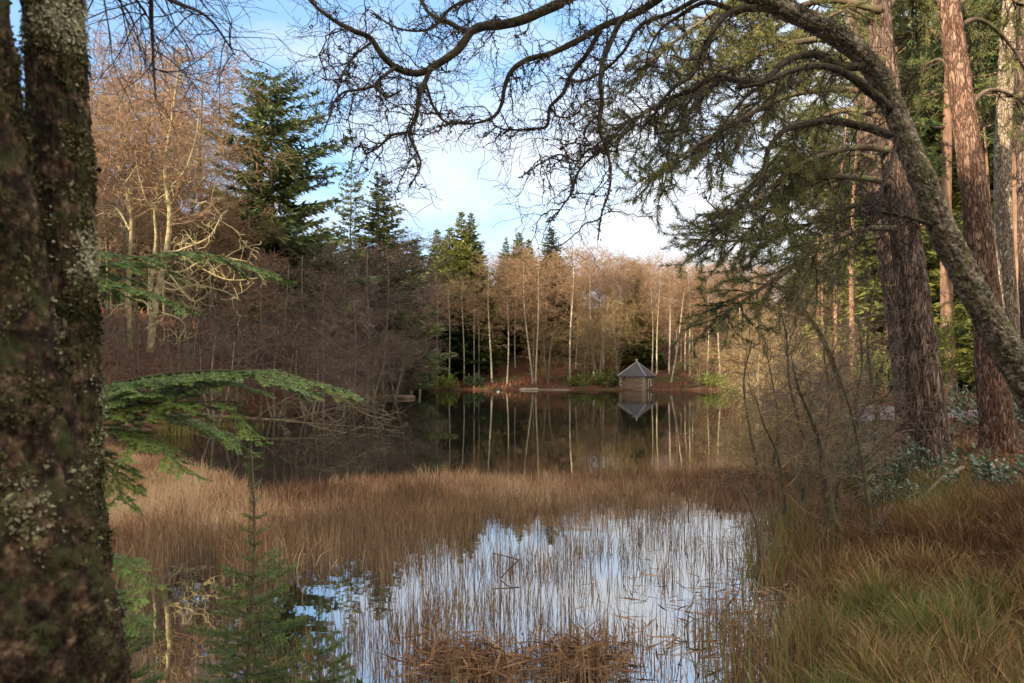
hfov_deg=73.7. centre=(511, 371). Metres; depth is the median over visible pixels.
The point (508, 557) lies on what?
broken stem
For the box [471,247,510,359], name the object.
spruce tree
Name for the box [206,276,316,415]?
alder tree
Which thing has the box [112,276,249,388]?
willow bush
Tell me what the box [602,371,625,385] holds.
shore bush
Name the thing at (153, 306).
oak tree
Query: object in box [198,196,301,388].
birch tree
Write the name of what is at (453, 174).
sky
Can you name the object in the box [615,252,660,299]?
birch tree
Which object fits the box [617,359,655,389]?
boathouse
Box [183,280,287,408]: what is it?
alder tree
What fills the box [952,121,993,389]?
spruce tree
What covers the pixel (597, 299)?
birch tree
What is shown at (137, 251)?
birch tree
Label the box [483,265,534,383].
birch tree
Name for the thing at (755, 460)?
bare sapling
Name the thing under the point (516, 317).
birch tree
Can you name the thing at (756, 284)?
birch tree
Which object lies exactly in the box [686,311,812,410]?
willow bush
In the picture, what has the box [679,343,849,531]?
bare sapling
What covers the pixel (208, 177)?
birch tree
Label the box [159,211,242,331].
fir tree
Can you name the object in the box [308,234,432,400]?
alder tree
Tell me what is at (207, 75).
birch tree
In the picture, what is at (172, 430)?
sedge tuft
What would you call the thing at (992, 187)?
spruce tree
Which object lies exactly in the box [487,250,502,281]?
birch tree
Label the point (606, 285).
birch tree
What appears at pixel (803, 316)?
bare tree
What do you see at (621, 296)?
birch tree
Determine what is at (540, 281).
birch tree
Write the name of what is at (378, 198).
fir tree
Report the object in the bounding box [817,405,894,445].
evergreen bush
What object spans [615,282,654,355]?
birch tree
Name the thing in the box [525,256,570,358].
birch tree
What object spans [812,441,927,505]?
scrub bush
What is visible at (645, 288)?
birch tree
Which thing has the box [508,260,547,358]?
birch tree
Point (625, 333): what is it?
bare tree
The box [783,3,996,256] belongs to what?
pine tree
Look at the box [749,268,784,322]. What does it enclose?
birch tree
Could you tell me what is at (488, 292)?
birch tree
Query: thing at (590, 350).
bare tree
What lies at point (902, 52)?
spruce tree
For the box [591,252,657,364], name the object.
birch tree
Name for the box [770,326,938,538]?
bare sapling
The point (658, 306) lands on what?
birch tree
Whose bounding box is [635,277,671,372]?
birch tree
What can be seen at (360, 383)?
willow bush
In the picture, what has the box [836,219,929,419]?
bare sapling
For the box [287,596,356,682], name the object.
spruce sapling
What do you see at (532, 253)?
spruce tree
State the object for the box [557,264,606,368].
birch tree
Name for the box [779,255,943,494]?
bare sapling
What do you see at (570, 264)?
birch tree
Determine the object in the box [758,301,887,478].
bare sapling
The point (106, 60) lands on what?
birch tree
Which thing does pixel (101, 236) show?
birch tree
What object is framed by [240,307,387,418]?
willow bush
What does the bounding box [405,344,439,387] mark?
spruce tree
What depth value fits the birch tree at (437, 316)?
87.66 m
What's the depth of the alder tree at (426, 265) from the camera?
61.45 m
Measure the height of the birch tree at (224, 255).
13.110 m
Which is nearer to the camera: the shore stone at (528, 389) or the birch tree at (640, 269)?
the shore stone at (528, 389)
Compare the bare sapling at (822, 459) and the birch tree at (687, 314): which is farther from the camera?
the birch tree at (687, 314)
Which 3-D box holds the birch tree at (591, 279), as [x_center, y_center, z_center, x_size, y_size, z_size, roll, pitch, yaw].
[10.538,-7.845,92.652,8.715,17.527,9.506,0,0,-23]
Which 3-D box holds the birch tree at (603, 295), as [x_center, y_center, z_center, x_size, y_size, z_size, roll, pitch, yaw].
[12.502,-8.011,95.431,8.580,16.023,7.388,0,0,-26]
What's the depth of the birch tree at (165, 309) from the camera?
51.99 m
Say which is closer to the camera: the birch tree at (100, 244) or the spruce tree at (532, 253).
the birch tree at (100, 244)
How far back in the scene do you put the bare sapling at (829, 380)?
10.97 m
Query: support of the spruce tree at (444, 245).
on the ground at (683, 379)
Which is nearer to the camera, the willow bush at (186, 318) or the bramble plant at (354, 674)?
the bramble plant at (354, 674)
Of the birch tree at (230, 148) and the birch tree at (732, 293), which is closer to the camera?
the birch tree at (230, 148)
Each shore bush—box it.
[433,372,458,389]
[462,373,486,387]
[563,369,597,388]
[594,369,616,386]
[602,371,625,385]
[696,371,721,385]
[701,372,749,390]
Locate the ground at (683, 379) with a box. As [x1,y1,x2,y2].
[99,303,1023,681]
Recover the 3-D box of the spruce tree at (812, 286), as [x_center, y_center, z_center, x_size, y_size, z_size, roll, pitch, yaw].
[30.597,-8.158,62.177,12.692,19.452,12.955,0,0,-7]
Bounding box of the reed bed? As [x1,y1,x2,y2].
[103,442,859,642]
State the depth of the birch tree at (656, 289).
111.67 m
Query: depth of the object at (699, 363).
84.07 m
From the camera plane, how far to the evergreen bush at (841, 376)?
29.34 m
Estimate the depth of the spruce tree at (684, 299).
129.70 m
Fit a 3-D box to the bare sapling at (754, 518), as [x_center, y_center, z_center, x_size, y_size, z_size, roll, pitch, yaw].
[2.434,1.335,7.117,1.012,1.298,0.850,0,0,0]
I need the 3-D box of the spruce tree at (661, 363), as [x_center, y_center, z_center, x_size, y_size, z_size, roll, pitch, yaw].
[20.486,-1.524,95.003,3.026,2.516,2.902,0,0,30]
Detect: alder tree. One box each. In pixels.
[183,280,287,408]
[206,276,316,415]
[228,246,351,413]
[233,223,359,407]
[263,265,380,412]
[282,228,356,367]
[296,254,400,403]
[306,275,408,407]
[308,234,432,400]
[314,236,397,374]
[329,231,441,395]
[338,215,468,391]
[374,239,462,392]
[392,265,458,390]
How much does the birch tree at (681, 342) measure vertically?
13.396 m
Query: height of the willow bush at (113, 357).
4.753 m
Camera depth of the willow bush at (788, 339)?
43.51 m
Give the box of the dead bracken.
[99,305,977,452]
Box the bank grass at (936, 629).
[765,423,1023,682]
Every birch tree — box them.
[21,24,165,307]
[88,3,235,310]
[88,53,214,358]
[89,63,157,310]
[90,62,210,291]
[91,23,246,313]
[91,92,155,277]
[91,118,193,342]
[91,125,153,316]
[96,43,305,370]
[106,98,232,317]
[114,96,259,350]
[122,154,216,338]
[164,99,243,322]
[165,181,266,369]
[193,188,265,331]
[198,179,282,345]
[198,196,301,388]
[200,249,299,413]
[417,293,438,330]
[425,283,455,383]
[435,274,464,380]
[442,272,476,382]
[451,247,519,382]
[461,282,492,380]
[462,292,494,379]
[483,250,552,384]
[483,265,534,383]
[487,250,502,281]
[489,249,525,354]
[489,259,536,367]
[494,244,563,373]
[506,244,570,384]
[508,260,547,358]
[521,255,557,354]
[521,262,570,368]
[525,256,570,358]
[541,255,585,357]
[542,233,604,384]
[556,247,624,374]
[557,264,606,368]
[558,243,583,314]
[560,269,602,371]
[570,257,625,369]
[573,253,630,354]
[579,253,631,359]
[582,245,643,360]
[586,271,609,341]
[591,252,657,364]
[594,270,627,336]
[602,264,648,323]
[609,256,637,331]
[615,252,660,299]
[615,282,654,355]
[625,273,657,325]
[628,252,668,313]
[630,259,658,307]
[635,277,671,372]
[635,278,676,353]
[636,246,703,374]
[640,263,684,373]
[642,259,676,339]
[644,275,678,351]
[651,273,699,373]
[653,258,684,341]
[657,269,694,361]
[659,272,700,382]
[664,255,713,376]
[668,269,715,370]
[672,280,711,366]
[676,262,712,353]
[688,251,745,380]
[688,263,737,378]
[696,273,722,345]
[696,284,725,354]
[703,252,745,341]
[704,249,761,366]
[720,270,765,381]
[728,255,780,383]
[733,280,767,358]
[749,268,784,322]
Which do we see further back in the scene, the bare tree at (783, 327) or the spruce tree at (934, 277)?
the bare tree at (783, 327)
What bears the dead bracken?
on the ground at (683, 379)
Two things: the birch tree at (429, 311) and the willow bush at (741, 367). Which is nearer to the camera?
the willow bush at (741, 367)
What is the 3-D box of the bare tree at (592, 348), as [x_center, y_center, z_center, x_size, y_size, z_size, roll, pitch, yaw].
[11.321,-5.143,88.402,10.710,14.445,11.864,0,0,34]
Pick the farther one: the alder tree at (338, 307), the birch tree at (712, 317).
the birch tree at (712, 317)
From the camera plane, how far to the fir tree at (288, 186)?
44.70 m
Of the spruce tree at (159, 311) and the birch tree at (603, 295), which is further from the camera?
the birch tree at (603, 295)
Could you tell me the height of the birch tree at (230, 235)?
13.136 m
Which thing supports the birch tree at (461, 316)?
on the ground at (683, 379)
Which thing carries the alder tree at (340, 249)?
on the ground at (683, 379)
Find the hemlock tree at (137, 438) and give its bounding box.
[25,84,362,636]
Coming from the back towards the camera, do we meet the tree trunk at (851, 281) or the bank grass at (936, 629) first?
the tree trunk at (851, 281)
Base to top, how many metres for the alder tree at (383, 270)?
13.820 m
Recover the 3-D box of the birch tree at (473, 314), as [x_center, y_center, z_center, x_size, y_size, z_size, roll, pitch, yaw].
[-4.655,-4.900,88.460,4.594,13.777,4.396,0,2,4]
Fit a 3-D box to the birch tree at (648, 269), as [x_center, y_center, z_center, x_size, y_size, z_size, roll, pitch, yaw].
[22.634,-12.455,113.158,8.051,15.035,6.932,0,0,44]
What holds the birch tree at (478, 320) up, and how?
on the ground at (683, 379)
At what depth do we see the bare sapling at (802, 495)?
9.38 m
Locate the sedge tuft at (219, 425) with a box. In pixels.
[184,418,269,427]
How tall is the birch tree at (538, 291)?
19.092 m
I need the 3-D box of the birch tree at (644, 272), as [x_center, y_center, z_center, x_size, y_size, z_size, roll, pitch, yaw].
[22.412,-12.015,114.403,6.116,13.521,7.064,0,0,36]
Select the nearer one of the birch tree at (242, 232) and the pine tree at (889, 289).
the pine tree at (889, 289)
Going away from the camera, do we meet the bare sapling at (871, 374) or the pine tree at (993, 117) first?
the bare sapling at (871, 374)
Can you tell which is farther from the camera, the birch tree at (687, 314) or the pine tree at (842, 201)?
the birch tree at (687, 314)
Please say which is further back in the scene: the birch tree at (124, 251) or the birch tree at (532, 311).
the birch tree at (532, 311)
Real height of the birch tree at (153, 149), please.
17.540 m
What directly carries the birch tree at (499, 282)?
on the ground at (683, 379)
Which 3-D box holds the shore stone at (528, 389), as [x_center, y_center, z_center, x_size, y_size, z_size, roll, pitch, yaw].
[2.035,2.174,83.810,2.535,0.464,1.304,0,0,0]
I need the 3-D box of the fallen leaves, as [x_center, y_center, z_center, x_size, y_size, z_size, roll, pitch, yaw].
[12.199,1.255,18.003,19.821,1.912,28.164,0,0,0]
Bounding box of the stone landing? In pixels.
[537,389,569,389]
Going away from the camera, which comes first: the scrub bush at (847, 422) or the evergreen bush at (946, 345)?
the scrub bush at (847, 422)
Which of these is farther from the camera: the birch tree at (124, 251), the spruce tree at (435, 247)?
the spruce tree at (435, 247)
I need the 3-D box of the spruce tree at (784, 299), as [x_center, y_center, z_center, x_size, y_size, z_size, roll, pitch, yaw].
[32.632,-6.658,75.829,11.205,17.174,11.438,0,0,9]
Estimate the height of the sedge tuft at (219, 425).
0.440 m
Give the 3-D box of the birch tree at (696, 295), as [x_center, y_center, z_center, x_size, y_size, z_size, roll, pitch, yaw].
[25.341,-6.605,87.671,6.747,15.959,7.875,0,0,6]
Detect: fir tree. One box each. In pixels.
[159,56,382,368]
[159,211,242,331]
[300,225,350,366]
[316,170,457,394]
[317,159,401,371]
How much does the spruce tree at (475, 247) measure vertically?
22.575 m
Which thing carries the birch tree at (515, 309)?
on the ground at (683, 379)
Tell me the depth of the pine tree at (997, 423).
11.64 m
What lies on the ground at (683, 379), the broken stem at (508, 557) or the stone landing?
the stone landing
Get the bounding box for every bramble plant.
[343,652,377,682]
[350,671,455,682]
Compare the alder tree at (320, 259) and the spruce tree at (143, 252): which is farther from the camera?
the spruce tree at (143, 252)
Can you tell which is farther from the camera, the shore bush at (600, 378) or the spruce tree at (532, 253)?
the spruce tree at (532, 253)
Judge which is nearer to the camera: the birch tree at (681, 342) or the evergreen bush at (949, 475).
the evergreen bush at (949, 475)
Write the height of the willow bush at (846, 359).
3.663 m
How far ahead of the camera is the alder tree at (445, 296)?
70.74 m
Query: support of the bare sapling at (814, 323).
on the ground at (683, 379)
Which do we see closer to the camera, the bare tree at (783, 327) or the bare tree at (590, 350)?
the bare tree at (783, 327)
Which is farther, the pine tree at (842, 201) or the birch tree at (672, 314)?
the birch tree at (672, 314)
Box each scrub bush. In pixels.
[699,396,872,491]
[715,413,840,478]
[774,388,909,469]
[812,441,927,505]
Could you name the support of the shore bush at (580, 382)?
on the ground at (683, 379)
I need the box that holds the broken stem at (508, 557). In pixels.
[492,553,518,577]
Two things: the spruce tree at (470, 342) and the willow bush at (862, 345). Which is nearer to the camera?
the willow bush at (862, 345)
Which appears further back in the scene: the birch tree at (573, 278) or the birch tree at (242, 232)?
the birch tree at (573, 278)
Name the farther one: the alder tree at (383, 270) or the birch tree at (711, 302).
the birch tree at (711, 302)
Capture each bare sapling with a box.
[677,282,829,499]
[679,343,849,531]
[699,441,795,559]
[704,261,890,505]
[707,233,869,406]
[714,312,840,471]
[716,275,905,540]
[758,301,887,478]
[766,260,895,479]
[767,268,958,558]
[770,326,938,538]
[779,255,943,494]
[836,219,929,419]
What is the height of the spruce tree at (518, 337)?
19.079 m
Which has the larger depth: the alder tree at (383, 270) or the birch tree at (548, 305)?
the birch tree at (548, 305)
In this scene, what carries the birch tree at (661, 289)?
on the ground at (683, 379)
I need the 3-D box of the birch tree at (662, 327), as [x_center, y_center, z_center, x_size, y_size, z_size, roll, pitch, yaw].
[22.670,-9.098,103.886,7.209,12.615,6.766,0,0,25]
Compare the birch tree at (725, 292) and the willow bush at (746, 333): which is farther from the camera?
the birch tree at (725, 292)
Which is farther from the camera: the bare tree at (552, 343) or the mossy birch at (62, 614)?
the bare tree at (552, 343)
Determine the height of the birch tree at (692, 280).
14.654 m
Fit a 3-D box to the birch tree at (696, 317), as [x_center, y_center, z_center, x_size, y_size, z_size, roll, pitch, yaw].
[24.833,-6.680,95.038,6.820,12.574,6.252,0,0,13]
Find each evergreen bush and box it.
[777,334,892,411]
[789,438,896,481]
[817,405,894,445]
[822,298,973,400]
[831,426,950,509]
[861,474,935,512]
[917,447,1022,492]
[943,368,1023,434]
[945,442,1023,497]
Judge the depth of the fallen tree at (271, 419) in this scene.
25.47 m
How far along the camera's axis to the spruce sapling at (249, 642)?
3.29 m
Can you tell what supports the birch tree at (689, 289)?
on the ground at (683, 379)
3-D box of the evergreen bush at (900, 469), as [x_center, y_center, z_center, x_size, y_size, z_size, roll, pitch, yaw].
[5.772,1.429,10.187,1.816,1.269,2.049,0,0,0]
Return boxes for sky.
[10,0,986,307]
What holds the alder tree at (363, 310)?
on the ground at (683, 379)
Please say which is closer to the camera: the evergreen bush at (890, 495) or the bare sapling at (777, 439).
the evergreen bush at (890, 495)
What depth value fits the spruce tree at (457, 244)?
95.58 m
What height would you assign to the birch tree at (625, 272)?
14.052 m
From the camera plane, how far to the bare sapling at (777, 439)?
11.99 m
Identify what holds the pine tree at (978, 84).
on the ground at (683, 379)
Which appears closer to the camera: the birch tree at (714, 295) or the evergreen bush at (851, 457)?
the evergreen bush at (851, 457)
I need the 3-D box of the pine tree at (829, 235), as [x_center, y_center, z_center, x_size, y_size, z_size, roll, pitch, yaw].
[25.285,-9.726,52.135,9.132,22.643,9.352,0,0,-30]
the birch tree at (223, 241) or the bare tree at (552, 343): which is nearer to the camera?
the birch tree at (223, 241)
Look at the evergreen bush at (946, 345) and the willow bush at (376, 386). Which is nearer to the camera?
the evergreen bush at (946, 345)
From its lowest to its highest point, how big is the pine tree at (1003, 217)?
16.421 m
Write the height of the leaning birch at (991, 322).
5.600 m
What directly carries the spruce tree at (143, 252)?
on the ground at (683, 379)
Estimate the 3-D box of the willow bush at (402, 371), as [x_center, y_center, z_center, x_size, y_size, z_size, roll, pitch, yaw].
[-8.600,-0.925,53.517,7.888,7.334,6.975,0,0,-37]
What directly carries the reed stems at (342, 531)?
in the water
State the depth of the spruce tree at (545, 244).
102.42 m
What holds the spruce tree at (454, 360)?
on the ground at (683, 379)
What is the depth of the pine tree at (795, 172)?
10.30 m
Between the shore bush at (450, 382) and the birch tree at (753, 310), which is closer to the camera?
the shore bush at (450, 382)
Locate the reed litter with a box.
[365,510,1019,682]
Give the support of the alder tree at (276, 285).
on the ground at (683, 379)
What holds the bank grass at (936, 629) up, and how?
on the ground at (683, 379)
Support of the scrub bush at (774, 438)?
on the ground at (683, 379)
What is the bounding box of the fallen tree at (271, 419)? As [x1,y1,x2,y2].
[187,375,410,435]
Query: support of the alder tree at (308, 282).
on the ground at (683, 379)
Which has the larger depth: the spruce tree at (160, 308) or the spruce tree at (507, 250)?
the spruce tree at (507, 250)
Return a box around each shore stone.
[386,395,414,398]
[519,388,537,389]
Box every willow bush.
[99,293,183,401]
[99,300,185,397]
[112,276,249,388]
[140,296,292,425]
[207,293,349,417]
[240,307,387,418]
[281,303,403,410]
[337,320,431,403]
[361,317,449,399]
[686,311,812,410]
[698,328,780,397]
[727,383,787,429]
[732,310,813,398]
[732,327,829,417]
[745,291,843,403]
[776,331,888,423]
[780,337,866,420]
[821,309,889,396]
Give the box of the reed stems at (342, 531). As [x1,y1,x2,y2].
[110,469,854,682]
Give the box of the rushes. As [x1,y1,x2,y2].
[682,474,958,682]
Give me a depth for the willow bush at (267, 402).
33.11 m
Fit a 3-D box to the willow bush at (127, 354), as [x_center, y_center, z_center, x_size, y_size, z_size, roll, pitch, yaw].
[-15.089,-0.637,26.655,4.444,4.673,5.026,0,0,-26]
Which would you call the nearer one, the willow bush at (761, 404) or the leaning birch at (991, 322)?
the leaning birch at (991, 322)
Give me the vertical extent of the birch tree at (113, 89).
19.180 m
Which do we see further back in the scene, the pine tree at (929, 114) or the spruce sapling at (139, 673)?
the pine tree at (929, 114)
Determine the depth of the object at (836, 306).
29.88 m
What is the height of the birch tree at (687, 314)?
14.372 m
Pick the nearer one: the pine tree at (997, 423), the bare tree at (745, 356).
the pine tree at (997, 423)
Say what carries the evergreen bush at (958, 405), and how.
on the ground at (683, 379)
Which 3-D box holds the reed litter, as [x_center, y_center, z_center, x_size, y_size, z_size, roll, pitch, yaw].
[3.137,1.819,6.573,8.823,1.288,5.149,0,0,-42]
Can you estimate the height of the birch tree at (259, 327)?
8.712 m
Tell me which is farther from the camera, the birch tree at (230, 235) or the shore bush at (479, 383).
the shore bush at (479, 383)
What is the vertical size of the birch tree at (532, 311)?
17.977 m
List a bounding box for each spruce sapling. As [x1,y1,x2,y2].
[113,563,175,682]
[184,430,311,682]
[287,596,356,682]
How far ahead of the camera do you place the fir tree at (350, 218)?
59.69 m
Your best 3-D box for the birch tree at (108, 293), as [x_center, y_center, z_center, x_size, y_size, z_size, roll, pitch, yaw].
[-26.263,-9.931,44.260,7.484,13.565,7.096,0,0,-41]
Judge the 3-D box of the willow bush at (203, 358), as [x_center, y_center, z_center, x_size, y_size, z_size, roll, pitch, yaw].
[-12.394,-0.214,28.620,6.404,5.954,5.662,0,0,-3]
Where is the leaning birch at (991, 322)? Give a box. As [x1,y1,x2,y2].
[275,0,1023,419]
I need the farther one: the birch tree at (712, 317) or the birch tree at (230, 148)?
the birch tree at (712, 317)
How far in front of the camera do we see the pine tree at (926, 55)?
47.18 m
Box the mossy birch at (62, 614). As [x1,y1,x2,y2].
[0,0,379,682]
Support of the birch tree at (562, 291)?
on the ground at (683, 379)
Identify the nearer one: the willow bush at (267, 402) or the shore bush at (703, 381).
the willow bush at (267, 402)
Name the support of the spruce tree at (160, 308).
on the ground at (683, 379)
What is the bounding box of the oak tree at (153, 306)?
[91,10,265,351]
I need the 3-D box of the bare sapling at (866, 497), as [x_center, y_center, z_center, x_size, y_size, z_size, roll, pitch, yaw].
[3.967,0.691,7.682,2.337,3.645,1.679,0,0,-44]
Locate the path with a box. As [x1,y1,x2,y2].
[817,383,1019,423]
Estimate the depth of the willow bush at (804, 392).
26.05 m
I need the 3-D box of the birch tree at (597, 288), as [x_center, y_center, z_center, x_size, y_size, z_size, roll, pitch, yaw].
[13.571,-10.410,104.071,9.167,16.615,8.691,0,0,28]
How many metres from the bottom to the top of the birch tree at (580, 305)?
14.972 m
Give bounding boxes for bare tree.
[511,315,578,382]
[554,280,642,383]
[561,308,619,380]
[592,296,655,373]
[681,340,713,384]
[723,331,763,390]
[739,307,781,391]
[754,235,849,379]
[754,287,813,397]
[781,279,864,381]
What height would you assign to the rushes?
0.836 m
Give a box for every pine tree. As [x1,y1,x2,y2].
[571,0,993,479]
[709,0,955,448]
[773,61,910,390]
[780,95,857,261]
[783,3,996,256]
[821,0,1014,401]
[828,0,1023,455]
[850,16,994,127]
[864,2,996,226]
[897,0,1019,318]
[922,19,994,181]
[993,0,1019,416]
[1015,0,1023,422]
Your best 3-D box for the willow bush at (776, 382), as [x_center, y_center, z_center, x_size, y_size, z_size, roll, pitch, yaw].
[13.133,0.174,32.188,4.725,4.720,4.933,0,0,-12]
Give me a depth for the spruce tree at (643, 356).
95.78 m
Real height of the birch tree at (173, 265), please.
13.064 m
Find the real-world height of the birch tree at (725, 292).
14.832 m
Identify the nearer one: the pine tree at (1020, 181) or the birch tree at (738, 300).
the pine tree at (1020, 181)
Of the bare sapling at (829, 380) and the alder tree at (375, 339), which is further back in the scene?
the alder tree at (375, 339)
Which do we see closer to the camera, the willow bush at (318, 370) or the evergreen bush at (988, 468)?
the evergreen bush at (988, 468)
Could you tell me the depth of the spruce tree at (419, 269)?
97.59 m
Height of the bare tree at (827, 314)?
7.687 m
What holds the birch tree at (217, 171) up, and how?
on the ground at (683, 379)
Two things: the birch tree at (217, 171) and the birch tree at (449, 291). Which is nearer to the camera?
the birch tree at (217, 171)
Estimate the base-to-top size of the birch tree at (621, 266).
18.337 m
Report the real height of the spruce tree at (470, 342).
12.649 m
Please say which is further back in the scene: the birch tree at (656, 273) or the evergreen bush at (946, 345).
the birch tree at (656, 273)
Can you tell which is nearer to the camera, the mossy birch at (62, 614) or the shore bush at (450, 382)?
the mossy birch at (62, 614)
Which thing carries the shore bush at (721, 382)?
on the ground at (683, 379)
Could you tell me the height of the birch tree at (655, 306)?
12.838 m
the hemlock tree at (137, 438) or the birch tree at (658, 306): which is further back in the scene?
the birch tree at (658, 306)
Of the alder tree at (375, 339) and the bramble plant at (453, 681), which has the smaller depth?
the bramble plant at (453, 681)
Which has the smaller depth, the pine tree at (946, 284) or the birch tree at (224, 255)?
the pine tree at (946, 284)
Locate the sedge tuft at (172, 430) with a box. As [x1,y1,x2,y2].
[153,411,197,435]
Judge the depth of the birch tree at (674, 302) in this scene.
88.02 m
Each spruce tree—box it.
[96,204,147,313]
[121,180,163,302]
[142,204,186,314]
[158,224,195,318]
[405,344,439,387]
[408,238,432,323]
[418,229,448,287]
[419,294,481,375]
[421,227,490,350]
[424,210,504,360]
[424,285,503,376]
[450,212,506,359]
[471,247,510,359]
[492,237,511,349]
[494,231,549,353]
[506,239,553,336]
[513,227,595,356]
[607,279,666,364]
[649,352,667,368]
[675,266,693,316]
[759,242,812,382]
[774,42,963,383]
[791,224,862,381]
[802,93,993,387]
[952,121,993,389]
[984,128,994,217]
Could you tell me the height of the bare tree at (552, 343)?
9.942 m
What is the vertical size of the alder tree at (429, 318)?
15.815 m
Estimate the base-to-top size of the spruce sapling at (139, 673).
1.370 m
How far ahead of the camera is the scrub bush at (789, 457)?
12.51 m
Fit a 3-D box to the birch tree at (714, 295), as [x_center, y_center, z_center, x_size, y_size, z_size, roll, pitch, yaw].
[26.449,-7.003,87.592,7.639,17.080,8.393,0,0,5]
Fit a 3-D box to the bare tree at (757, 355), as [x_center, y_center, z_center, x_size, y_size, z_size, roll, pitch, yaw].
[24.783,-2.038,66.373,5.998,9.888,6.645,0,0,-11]
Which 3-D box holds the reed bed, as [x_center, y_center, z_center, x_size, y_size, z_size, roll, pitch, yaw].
[-3.276,1.998,12.043,22.160,0.937,14.606,0,0,0]
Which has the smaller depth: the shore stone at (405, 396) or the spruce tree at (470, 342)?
the shore stone at (405, 396)
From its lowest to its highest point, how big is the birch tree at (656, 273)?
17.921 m
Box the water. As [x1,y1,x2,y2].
[105,390,838,682]
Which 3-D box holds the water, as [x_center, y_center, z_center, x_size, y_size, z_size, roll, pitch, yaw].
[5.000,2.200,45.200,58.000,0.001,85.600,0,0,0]
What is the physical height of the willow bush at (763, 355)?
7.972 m

